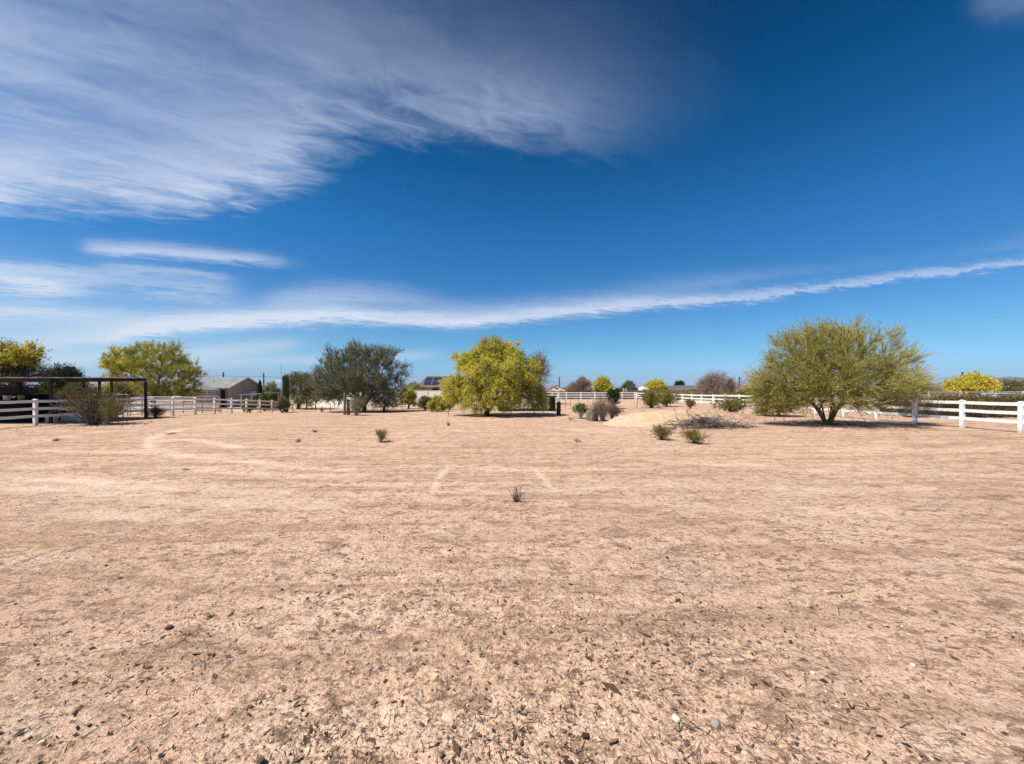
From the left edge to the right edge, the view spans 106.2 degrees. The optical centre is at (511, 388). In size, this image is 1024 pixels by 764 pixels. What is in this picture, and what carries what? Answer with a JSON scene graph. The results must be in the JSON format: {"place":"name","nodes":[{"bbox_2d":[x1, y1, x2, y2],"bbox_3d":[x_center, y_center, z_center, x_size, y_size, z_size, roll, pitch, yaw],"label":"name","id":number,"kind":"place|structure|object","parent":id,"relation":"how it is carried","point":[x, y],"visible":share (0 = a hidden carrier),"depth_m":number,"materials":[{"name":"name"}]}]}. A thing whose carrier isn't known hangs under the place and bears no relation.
{"place":"outdoors","nodes":[
{"label":"outdoors","id":0,"kind":"place"},
{"bbox_2d":[0,389,1023,763],"bbox_3d":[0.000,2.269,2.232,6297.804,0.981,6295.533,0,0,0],"label":"ground","id":1,"kind":"structure","parent":0,"point":[90,469],"depth_m":3.77,"materials":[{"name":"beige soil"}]},
{"bbox_2d":[0,385,42,397],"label":"shed","id":2,"kind":"structure","parent":1,"relation":"on","point":[11,391],"depth_m":29.89,"materials":[{"name":"metal"}]},
{"bbox_2d":[2,382,48,393],"bbox_3d":[-48.380,0.674,36.897,6.116,4.373,5.726,0,0,0],"label":"shade tree","id":3,"kind":"object","parent":1,"relation":"on","point":[40,391],"visible":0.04,"depth_m":37.49,"materials":[{"name":"plant"}]},
{"bbox_2d":[0,337,52,386],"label":"palo verde tree","id":4,"kind":"object","parent":1,"relation":"on","point":[15,355],"visible":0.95,"depth_m":31.80,"materials":[{"name":"yellow plant"}]},
{"bbox_2d":[0,359,64,386],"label":"bare tree","id":5,"kind":"object","parent":1,"relation":"on","point":[26,372],"visible":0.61,"depth_m":32.90,"materials":[{"name":"brown plant"}]},
{"bbox_2d":[0,398,72,422],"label":"fence","id":6,"kind":"object","parent":1,"relation":"on","point":[19,413],"visible":0.45,"depth_m":21.62,"materials":[{"name":"white wood"}]},
{"bbox_2d":[3,395,10,400],"bbox_3d":[-29.300,0.575,22.300,0.310,0.330,0.318,0,0,0],"label":"bucket","id":7,"kind":"object","parent":6,"relation":"on","point":[7,398],"visible":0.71,"depth_m":22.24,"materials":[{"name":"grey plastic"}]},
{"bbox_2d":[17,395,24,399],"bbox_3d":[-28.600,0.575,22.400,0.289,0.330,0.297,0,0,0],"label":"bucket","id":8,"kind":"object","parent":6,"relation":"on","point":[20,397],"visible":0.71,"depth_m":22.35,"materials":[{"name":"plastic"}]},
{"bbox_2d":[33,382,62,394],"bbox_3d":[-48.523,0.718,40.154,3.041,3.898,3.040,0,0,-42],"label":"shade tree","id":9,"kind":"object","parent":1,"relation":"on","point":[45,386],"visible":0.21,"depth_m":39.80,"materials":[{"name":"green plant"}]},
{"bbox_2d":[44,416,59,421],"bbox_3d":[-26.200,1.738,21.900,0.450,0.335,0.360,0,0,-17],"label":"storage bin","id":10,"kind":"object","parent":1,"relation":"on","point":[55,418],"visible":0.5,"depth_m":21.83,"materials":[{"name":"grey plastic"}]},
{"bbox_2d":[14,393,90,411],"bbox_3d":[-31.600,1.164,26.600,4.738,1.673,1.800,0,0,0],"label":"tarp covered stack","id":11,"kind":"object","parent":1,"relation":"on","point":[39,395],"visible":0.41,"depth_m":25.89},
{"bbox_2d":[37,362,96,392],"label":"shade tree","id":12,"kind":"object","parent":1,"relation":"on","point":[70,371],"visible":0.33,"depth_m":45.35,"materials":[{"name":"green plant"}]},
{"bbox_2d":[59,412,76,420],"bbox_3d":[-26.600,1.688,23.100,0.606,0.455,0.480,0,0,-17],"label":"storage bin","id":13,"kind":"object","parent":1,"relation":"on","point":[73,417],"visible":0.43,"depth_m":22.91,"materials":[{"name":"grey plastic"}]},
{"bbox_2d":[0,377,149,422],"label":"carport","id":14,"kind":"object","parent":1,"relation":"on","point":[50,380],"visible":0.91,"depth_m":21.57,"materials":[{"name":"metal"}]},
{"bbox_2d":[59,382,97,395],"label":"shade tree","id":15,"kind":"object","parent":1,"relation":"on","point":[78,384],"visible":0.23,"depth_m":41.52,"materials":[{"name":"green plant"}]},
{"bbox_2d":[46,378,135,424],"bbox_3d":[-21.960,0.750,20.291,3.484,2.640,3.337,0,0,-33],"label":"creosote bush","id":16,"kind":"object","parent":1,"relation":"on","point":[84,412],"visible":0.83,"depth_m":20.01,"materials":[{"name":"green plant"}]},
{"bbox_2d":[68,387,123,416],"bbox_3d":[-28.350,0.948,26.200,3.752,2.030,0.060,0,0,0],"label":"corral panel","id":17,"kind":"object","parent":1,"relation":"on","point":[115,396],"visible":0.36,"depth_m":26.18,"materials":[{"name":"metal"}]},
{"bbox_2d":[92,396,129,424],"bbox_3d":[-21.227,1.135,20.082,1.777,1.607,1.538,0,0,0],"label":"creosote bush","id":18,"kind":"object","parent":1,"relation":"on","point":[109,412],"visible":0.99,"depth_m":20.05,"materials":[{"name":"green plant"}]},
{"bbox_2d":[101,382,139,414],"bbox_3d":[-31.686,0.732,30.922,2.281,2.951,2.594,0,0,0],"label":"shade tree","id":19,"kind":"object","parent":1,"relation":"on","point":[120,386],"visible":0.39,"depth_m":31.04,"materials":[{"name":"green plant"}]},
{"bbox_2d":[130,398,153,415],"bbox_3d":[-26.550,1.329,27.600,1.419,1.340,0.057,0,0,-17],"label":"corral panel","id":20,"kind":"object","parent":1,"relation":"on","point":[142,407],"visible":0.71,"depth_m":27.60,"materials":[{"name":"grey metal"}]},
{"bbox_2d":[0,397,293,424],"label":"ranch fence","id":21,"kind":"object","parent":1,"relation":"on","point":[35,409],"visible":0.7,"depth_m":26.34,"materials":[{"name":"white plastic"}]},
{"bbox_2d":[135,404,166,417],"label":"dead bush","id":22,"kind":"object","parent":1,"relation":"on","point":[155,412],"visible":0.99,"depth_m":25.22,"materials":[{"name":"brown plant"}]},
{"bbox_2d":[96,339,211,407],"bbox_3d":[-35.433,-1.208,37.827,10.244,7.562,6.273,0,0,0],"label":"palo verde tree","id":23,"kind":"object","parent":1,"relation":"on","point":[136,365],"visible":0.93,"depth_m":37.40,"materials":[{"name":"green plant"}]},
{"bbox_2d":[57,377,262,407],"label":"house","id":24,"kind":"structure","parent":1,"relation":"on","point":[233,387],"depth_m":57.08,"materials":[{"name":"beige paint"}]},
{"bbox_2d":[220,389,225,407],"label":"door","id":25,"kind":"structure","parent":24,"relation":"in","point":[223,391],"depth_m":54.96,"materials":[{"name":"black"}]},
{"bbox_2d":[164,625,172,629],"bbox_3d":[-2.717,1.893,3.044,0.054,0.034,0.047,0,0,0],"label":"stone","id":26,"kind":"object","parent":1,"relation":"on","point":[168,627],"visible":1,"depth_m":3.03,"materials":[{"name":"grey stone"}]},
{"bbox_2d":[119,382,220,409],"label":"sunroom","id":27,"kind":"structure","parent":1,"relation":"on","point":[209,391],"depth_m":51.95,"materials":[{"name":"beige paint"}]},
{"bbox_2d":[149,397,195,412],"bbox_3d":[-31.550,1.526,35.500,4.084,1.580,0.058,0,0,-14],"label":"corral panel","id":28,"kind":"object","parent":1,"relation":"on","point":[174,400],"visible":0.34,"depth_m":35.59,"materials":[{"name":"white metal"}]},
{"bbox_2d":[156,396,219,411],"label":"wall","id":29,"kind":"structure","parent":1,"relation":"on","point":[175,406],"depth_m":45.50,"materials":[{"name":"beige paint"}]},
{"bbox_2d":[183,396,220,412],"bbox_3d":[-30.200,1.558,37.500,3.312,1.714,0.059,0,0,-11],"label":"corral panel","id":30,"kind":"object","parent":1,"relation":"on","point":[201,407],"visible":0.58,"depth_m":37.49,"materials":[{"name":"grey metal"}]},
{"bbox_2d":[241,399,256,412],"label":"shrub","id":31,"kind":"object","parent":1,"relation":"on","point":[250,406],"visible":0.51,"depth_m":40.77,"materials":[{"name":"green plant"}]},
{"bbox_2d":[256,380,262,402],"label":"cypress tree","id":32,"kind":"object","parent":1,"relation":"on","point":[259,390],"visible":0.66,"depth_m":57.82,"materials":[{"name":"green plant"}]},
{"bbox_2d":[240,392,279,409],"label":"shade pen","id":33,"kind":"object","parent":1,"relation":"on","point":[274,397],"visible":0.35,"depth_m":52.42,"materials":[{"name":"grey metal"}]},
{"bbox_2d":[257,391,273,410],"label":"green shrub","id":34,"kind":"object","parent":1,"relation":"on","point":[263,396],"visible":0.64,"depth_m":46.71,"materials":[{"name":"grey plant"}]},
{"bbox_2d":[262,380,281,400],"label":"pale shrub","id":35,"kind":"object","parent":1,"relation":"on","point":[271,388],"visible":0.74,"depth_m":61.45,"materials":[{"name":"green plant"}]},
{"bbox_2d":[273,396,291,412],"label":"shrub","id":36,"kind":"object","parent":1,"relation":"on","point":[283,403],"visible":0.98,"depth_m":42.76,"materials":[{"name":"green plant"}]},
{"bbox_2d":[282,375,289,411],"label":"saguaro cactus","id":37,"kind":"object","parent":1,"relation":"on","point":[285,386],"visible":0.75,"depth_m":44.41,"materials":[{"name":"green plant"}]},
{"bbox_2d":[281,370,319,408],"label":"palo verde tree","id":38,"kind":"object","parent":1,"relation":"on","point":[299,380],"visible":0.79,"depth_m":50.23,"materials":[{"name":"green plant"}]},
{"bbox_2d":[314,395,353,407],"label":"block wall","id":39,"kind":"structure","parent":1,"relation":"on","point":[321,404],"depth_m":57.35,"materials":[{"name":"white concrete"}]},
{"bbox_2d":[343,393,345,414],"bbox_3d":[-13.191,1.298,30.303,0.203,1.953,0.192,0,0,23],"label":"wooden post","id":40,"kind":"object","parent":1,"relation":"on","point":[344,409],"visible":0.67,"depth_m":30.23,"materials":[{"name":"brown wood"}]},
{"bbox_2d":[346,399,349,414],"bbox_3d":[-12.915,1.569,30.303,0.296,1.406,0.285,0,0,22],"label":"wooden post","id":41,"kind":"object","parent":1,"relation":"on","point":[347,409],"visible":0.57,"depth_m":30.19,"materials":[{"name":"wood"}]},
{"bbox_2d":[344,395,368,415],"bbox_3d":[-11.545,1.294,28.763,1.718,1.837,2.179,0,0,-44],"label":"dry bush","id":42,"kind":"object","parent":1,"relation":"on","point":[357,406],"visible":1,"depth_m":28.60,"materials":[{"name":"green plant"}]},
{"bbox_2d":[304,336,414,411],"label":"mesquite tree","id":43,"kind":"object","parent":1,"relation":"on","point":[356,374],"visible":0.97,"depth_m":43.49,"materials":[{"name":"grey plant"}]},
{"bbox_2d":[375,429,388,441],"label":"creosote bush","id":44,"kind":"object","parent":1,"relation":"on","point":[381,435],"visible":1,"depth_m":13.61,"materials":[{"name":"green plant"}]},
{"bbox_2d":[315,403,453,412],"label":"wire fence","id":45,"kind":"object","parent":1,"relation":"on","point":[330,409],"visible":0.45,"depth_m":44.37,"materials":[{"name":"metal"}]},
{"bbox_2d":[367,381,406,411],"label":"mesquite tree","id":46,"kind":"object","parent":1,"relation":"on","point":[389,401],"visible":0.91,"depth_m":43.57,"materials":[{"name":"green plant"}]},
{"bbox_2d":[399,386,417,408],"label":"yellow shrub","id":47,"kind":"object","parent":1,"relation":"on","point":[410,397],"visible":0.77,"depth_m":51.80,"materials":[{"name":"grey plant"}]},
{"bbox_2d":[351,390,476,404],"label":"block wall","id":48,"kind":"structure","parent":1,"relation":"on","point":[420,393],"depth_m":63.78,"materials":[{"name":"white concrete"}]},
{"bbox_2d":[406,380,421,389],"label":"pale shrub","id":49,"kind":"object","parent":1,"relation":"on","point":[415,386],"visible":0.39,"depth_m":71.46,"materials":[{"name":"green plant"}]},
{"bbox_2d":[416,394,431,410],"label":"grey shrub","id":50,"kind":"object","parent":1,"relation":"on","point":[423,401],"visible":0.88,"depth_m":37.80,"materials":[{"name":"brown plant"}]},
{"bbox_2d":[426,394,447,411],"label":"yellow shrub","id":51,"kind":"object","parent":1,"relation":"on","point":[434,403],"visible":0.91,"depth_m":32.69,"materials":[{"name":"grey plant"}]},
{"bbox_2d":[419,376,472,390],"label":"house","id":52,"kind":"structure","parent":1,"relation":"on","point":[429,383],"depth_m":75.24,"materials":[{"name":"beige paint"}]},
{"bbox_2d":[446,398,458,409],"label":"green shrub","id":53,"kind":"object","parent":1,"relation":"on","point":[450,406],"visible":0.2,"depth_m":35.74,"materials":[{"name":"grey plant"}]},
{"bbox_2d":[437,333,550,416],"bbox_3d":[-1.444,-0.843,26.538,8.502,6.139,5.615,0,0,0],"label":"palo verde tree","id":54,"kind":"object","parent":1,"relation":"on","point":[503,369],"visible":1,"depth_m":25.94,"materials":[{"name":"yellow plant"}]},
{"bbox_2d":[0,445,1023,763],"bbox_3d":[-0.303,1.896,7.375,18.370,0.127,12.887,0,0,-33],"label":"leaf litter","id":55,"kind":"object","parent":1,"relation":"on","point":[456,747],"visible":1,"depth_m":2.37,"materials":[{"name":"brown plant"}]},
{"bbox_2d":[507,486,524,501],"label":"dead plant","id":56,"kind":"object","parent":1,"relation":"on","point":[516,496],"visible":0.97,"depth_m":6.45,"materials":[{"name":"brown plant"}]},
{"bbox_2d":[498,395,556,410],"bbox_3d":[1.255,1.272,33.000,5.021,1.504,2.264,0,0,0],"label":"hedge","id":57,"kind":"object","parent":1,"relation":"on","point":[552,402],"visible":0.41,"depth_m":32.12,"materials":[{"name":"green plant"}]},
{"bbox_2d":[527,348,553,399],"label":"bare tree","id":58,"kind":"object","parent":1,"relation":"on","point":[544,358],"visible":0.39,"depth_m":45.80,"materials":[{"name":"grey plant"}]},
{"bbox_2d":[545,385,565,391],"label":"house","id":59,"kind":"structure","parent":1,"relation":"on","point":[556,388],"depth_m":92.00,"materials":[{"name":"white paint"}]},
{"bbox_2d":[556,393,560,415],"bbox_3d":[3.276,1.150,27.020,0.301,1.700,0.303,0,0,-38],"label":"wrapped post","id":60,"kind":"object","parent":1,"relation":"on","point":[558,405],"visible":0.94,"depth_m":26.93,"materials":[{"name":"white plastic"}]},
{"bbox_2d":[523,392,635,399],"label":"ranch fence","id":61,"kind":"object","parent":1,"relation":"on","point":[566,397],"visible":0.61,"depth_m":62.58,"materials":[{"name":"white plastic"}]},
{"bbox_2d":[567,375,592,391],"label":"bare tree","id":62,"kind":"object","parent":1,"relation":"on","point":[581,383],"visible":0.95,"depth_m":79.36,"materials":[{"name":"brown plant"}]},
{"bbox_2d":[572,402,589,418],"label":"leafy bush","id":63,"kind":"object","parent":1,"relation":"on","point":[580,408],"visible":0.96,"depth_m":24.22,"materials":[{"name":"green plant"}]},
{"bbox_2d":[585,410,589,419],"bbox_3d":[4.611,1.646,23.178,0.378,0.708,0.367,0,0,-44],"label":"tree stump","id":64,"kind":"object","parent":1,"relation":"on","point":[587,414],"visible":0.56,"depth_m":23.05,"materials":[{"name":"grey wood"}]},
{"bbox_2d":[589,406,594,420],"bbox_3d":[4.634,1.495,22.324,0.321,1.010,0.346,0,0,0],"label":"tree stump","id":65,"kind":"object","parent":1,"relation":"on","point":[592,415],"visible":0.84,"depth_m":22.20,"materials":[{"name":"grey wood"}]},
{"bbox_2d":[585,396,617,421],"bbox_3d":[5.225,1.078,22.273,2.368,1.834,2.007,0,0,-39],"label":"dead bush","id":66,"kind":"object","parent":1,"relation":"on","point":[602,412],"visible":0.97,"depth_m":22.16,"materials":[{"name":"brown plant"}]},
{"bbox_2d":[592,374,615,391],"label":"palo verde tree","id":67,"kind":"object","parent":1,"relation":"on","point":[602,383],"visible":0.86,"depth_m":76.83,"materials":[{"name":"yellow plant"}]},
{"bbox_2d":[547,389,674,398],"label":"scrub undergrowth","id":68,"kind":"object","parent":1,"relation":"on","point":[592,395],"visible":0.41,"depth_m":69.15,"materials":[{"name":"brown plant"}]},
{"bbox_2d":[606,387,625,405],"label":"creosote bush","id":69,"kind":"object","parent":1,"relation":"on","point":[615,395],"visible":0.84,"depth_m":35.83,"materials":[{"name":"green plant"}]},
{"bbox_2d":[606,402,625,418],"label":"dead bush","id":70,"kind":"object","parent":1,"relation":"on","point":[617,411],"visible":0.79,"depth_m":23.94,"materials":[{"name":"brown plant"}]},
{"bbox_2d":[620,379,635,391],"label":"shade tree","id":71,"kind":"object","parent":1,"relation":"on","point":[629,385],"visible":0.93,"depth_m":129.19,"materials":[{"name":"green plant"}]},
{"bbox_2d":[290,386,978,393],"bbox_3d":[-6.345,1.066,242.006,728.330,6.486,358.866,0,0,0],"label":"distant scrub thicket","id":72,"kind":"object","parent":1,"relation":"on","point":[591,390],"visible":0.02,"depth_m":167.10,"materials":[{"name":"green plant"}]},
{"bbox_2d":[638,387,648,392],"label":"camper","id":73,"kind":"object","parent":1,"relation":"on","point":[643,388],"visible":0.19,"depth_m":87.00,"materials":[{"name":"white metal"}]},
{"bbox_2d":[603,411,695,427],"bbox_3d":[7.841,1.596,20.900,6.600,0.716,5.400,0,0,0],"label":"dirt mound","id":74,"kind":"object","parent":1,"relation":"on","point":[645,419],"visible":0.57,"depth_m":19.78,"materials":[{"name":"beige soil"}]},
{"bbox_2d":[640,390,665,407],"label":"creosote bush","id":75,"kind":"object","parent":1,"relation":"on","point":[650,400],"visible":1,"depth_m":36.20,"materials":[{"name":"green plant"}]},
{"bbox_2d":[643,378,666,391],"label":"palo verde tree","id":76,"kind":"object","parent":1,"relation":"on","point":[657,384],"visible":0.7,"depth_m":94.04,"materials":[{"name":"yellow plant"}]},
{"bbox_2d":[648,423,676,439],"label":"creosote bush","id":77,"kind":"object","parent":1,"relation":"on","point":[660,432],"visible":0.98,"depth_m":14.12,"materials":[{"name":"green plant"}]},
{"bbox_2d":[653,388,679,406],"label":"creosote bush","id":78,"kind":"object","parent":1,"relation":"on","point":[669,398],"visible":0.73,"depth_m":39.41,"materials":[{"name":"green plant"}]},
{"bbox_2d":[672,714,680,723],"bbox_3d":[0.947,1.905,2.215,0.045,0.040,0.049,0,0,0],"label":"stone","id":79,"kind":"object","parent":1,"relation":"on","point":[675,718],"visible":0.98,"depth_m":2.20,"materials":[{"name":"white stone"}]},
{"bbox_2d":[674,381,684,384],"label":"shade tree","id":80,"kind":"object","parent":1,"relation":"on","point":[679,382],"visible":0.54,"depth_m":119.26,"materials":[{"name":"green plant"}]},
{"bbox_2d":[633,389,743,399],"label":"olive scrub thicket","id":81,"kind":"object","parent":1,"relation":"on","point":[687,392],"visible":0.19,"depth_m":65.75,"materials":[{"name":"green plant"}]},
{"bbox_2d":[665,385,714,391],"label":"house","id":82,"kind":"structure","parent":1,"relation":"on","point":[681,387],"depth_m":93.27,"materials":[{"name":"beige paint"}]},
{"bbox_2d":[684,398,695,408],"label":"creosote bush","id":83,"kind":"object","parent":1,"relation":"on","point":[690,403],"visible":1,"depth_m":34.16,"materials":[{"name":"green plant"}]},
{"bbox_2d":[678,427,712,442],"bbox_3d":[6.373,1.665,13.255,1.138,0.661,1.058,0,0,0],"label":"creosote bush","id":84,"kind":"object","parent":1,"relation":"on","point":[693,436],"visible":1,"depth_m":13.25,"materials":[{"name":"green plant"}]},
{"bbox_2d":[658,410,757,429],"bbox_3d":[9.506,1.429,18.610,5.377,0.974,2.985,0,0,0],"label":"brush pile","id":85,"kind":"object","parent":1,"relation":"on","point":[707,422],"visible":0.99,"depth_m":18.27,"materials":[{"name":"grey wood"}]},
{"bbox_2d":[710,718,720,729],"bbox_3d":[1.140,1.877,2.151,0.063,0.055,0.047,0,0,-22],"label":"stone","id":86,"kind":"object","parent":1,"relation":"on","point":[715,724],"visible":0.98,"depth_m":2.14,"materials":[{"name":"white stone"}]},
{"bbox_2d":[666,408,768,421],"bbox_3d":[11.661,1.628,24.500,9.600,0.650,6.400,0,0,0],"label":"dirt mound","id":87,"kind":"object","parent":1,"relation":"on","point":[712,412],"visible":0.43,"depth_m":23.10,"materials":[{"name":"beige soil"}]},
{"bbox_2d":[693,369,746,398],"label":"bare tree","id":88,"kind":"object","parent":1,"relation":"on","point":[711,383],"visible":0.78,"depth_m":61.12,"materials":[{"name":"brown plant"}]},
{"bbox_2d":[719,377,735,394],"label":"bare tree","id":89,"kind":"object","parent":1,"relation":"on","point":[728,385],"visible":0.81,"depth_m":57.84,"materials":[{"name":"brown plant"}]},
{"bbox_2d":[710,395,756,412],"bbox_3d":[14.159,1.111,24.842,2.438,1.474,2.571,0,0,0],"label":"creosote bush","id":90,"kind":"object","parent":1,"relation":"on","point":[734,404],"visible":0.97,"depth_m":24.44,"materials":[{"name":"green plant"}]},
{"bbox_2d":[735,385,752,391],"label":"house","id":91,"kind":"structure","parent":1,"relation":"on","point":[736,389],"depth_m":100.40,"materials":[{"name":"brown paint"}]},
{"bbox_2d":[736,387,756,402],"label":"olive shrub","id":92,"kind":"object","parent":1,"relation":"on","point":[739,392],"visible":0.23,"depth_m":45.76,"materials":[{"name":"green plant"}]},
{"bbox_2d":[714,389,827,405],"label":"roadside scrub thicket","id":93,"kind":"object","parent":1,"relation":"on","point":[722,393],"visible":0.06,"depth_m":45.60,"materials":[{"name":"green plant"}]},
{"bbox_2d":[746,387,800,416],"bbox_3d":[16.822,0.727,24.719,3.253,2.736,3.139,0,0,-40],"label":"bush","id":94,"kind":"object","parent":1,"relation":"on","point":[761,410],"visible":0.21,"depth_m":24.55,"materials":[{"name":"green plant"}]},
{"bbox_2d":[636,392,1023,432],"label":"ranch fence","id":95,"kind":"object","parent":1,"relation":"on","point":[962,418],"visible":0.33,"depth_m":17.70,"materials":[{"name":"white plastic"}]},
{"bbox_2d":[737,308,952,425],"bbox_3d":[15.787,-0.957,18.485,9.311,5.900,5.642,0,0,0],"label":"palo verde tree","id":96,"kind":"object","parent":1,"relation":"on","point":[808,360],"visible":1,"depth_m":18.00,"materials":[{"name":"green plant"}]},
{"bbox_2d":[909,383,942,396],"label":"bare tree","id":97,"kind":"object","parent":1,"relation":"on","point":[928,389],"visible":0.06,"depth_m":41.02,"materials":[{"name":"brown plant"}]},
{"bbox_2d":[863,391,1023,408],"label":"timber fence","id":98,"kind":"object","parent":1,"relation":"on","point":[961,392],"visible":0.2,"depth_m":34.45,"materials":[{"name":"brown wood"}]},
{"bbox_2d":[879,393,1023,414],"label":"scrub thicket","id":99,"kind":"object","parent":1,"relation":"on","point":[955,406],"visible":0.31,"depth_m":25.82,"materials":[{"name":"green plant"}]},
{"bbox_2d":[903,406,1016,417],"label":"dead brush undergrowth","id":100,"kind":"object","parent":1,"relation":"on","point":[953,413],"visible":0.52,"depth_m":23.57,"materials":[{"name":"brown plant"}]},
{"bbox_2d":[917,392,1023,408],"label":"olive scrub growth thicket","id":101,"kind":"object","parent":1,"relation":"on","point":[986,395],"visible":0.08,"depth_m":28.81,"materials":[{"name":"green plant"}]},
{"bbox_2d":[937,370,1008,393],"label":"palo verde tree","id":102,"kind":"object","parent":1,"relation":"on","point":[973,381],"visible":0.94,"depth_m":55.08,"materials":[{"name":"yellow plant"}]},
{"bbox_2d":[981,393,1017,397],"bbox_3d":[42.200,1.104,33.300,1.960,1.385,1.060,0,0,-3],"label":"water tank","id":103,"kind":"object","parent":1,"relation":"on","point":[998,394],"visible":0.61,"depth_m":32.80,"materials":[{"name":"white plastic"}]},
{"bbox_2d":[997,378,1023,393],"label":"olive shrub","id":104,"kind":"object","parent":1,"relation":"on","point":[1016,385],"visible":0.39,"depth_m":59.18,"materials":[{"name":"green plant"}]},
{"bbox_2d":[0,0,1023,388],"label":"sky","id":105,"kind":"structure","parent":0,"point":[640,191],"materials":[{"name":"blue"}]},
{"bbox_2d":[927,377,1023,387],"bbox_3d":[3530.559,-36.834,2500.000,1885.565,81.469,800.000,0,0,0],"label":"hills","id":106,"kind":"structure","parent":0,"point":[1003,378],"depth_m":2408.10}
]}

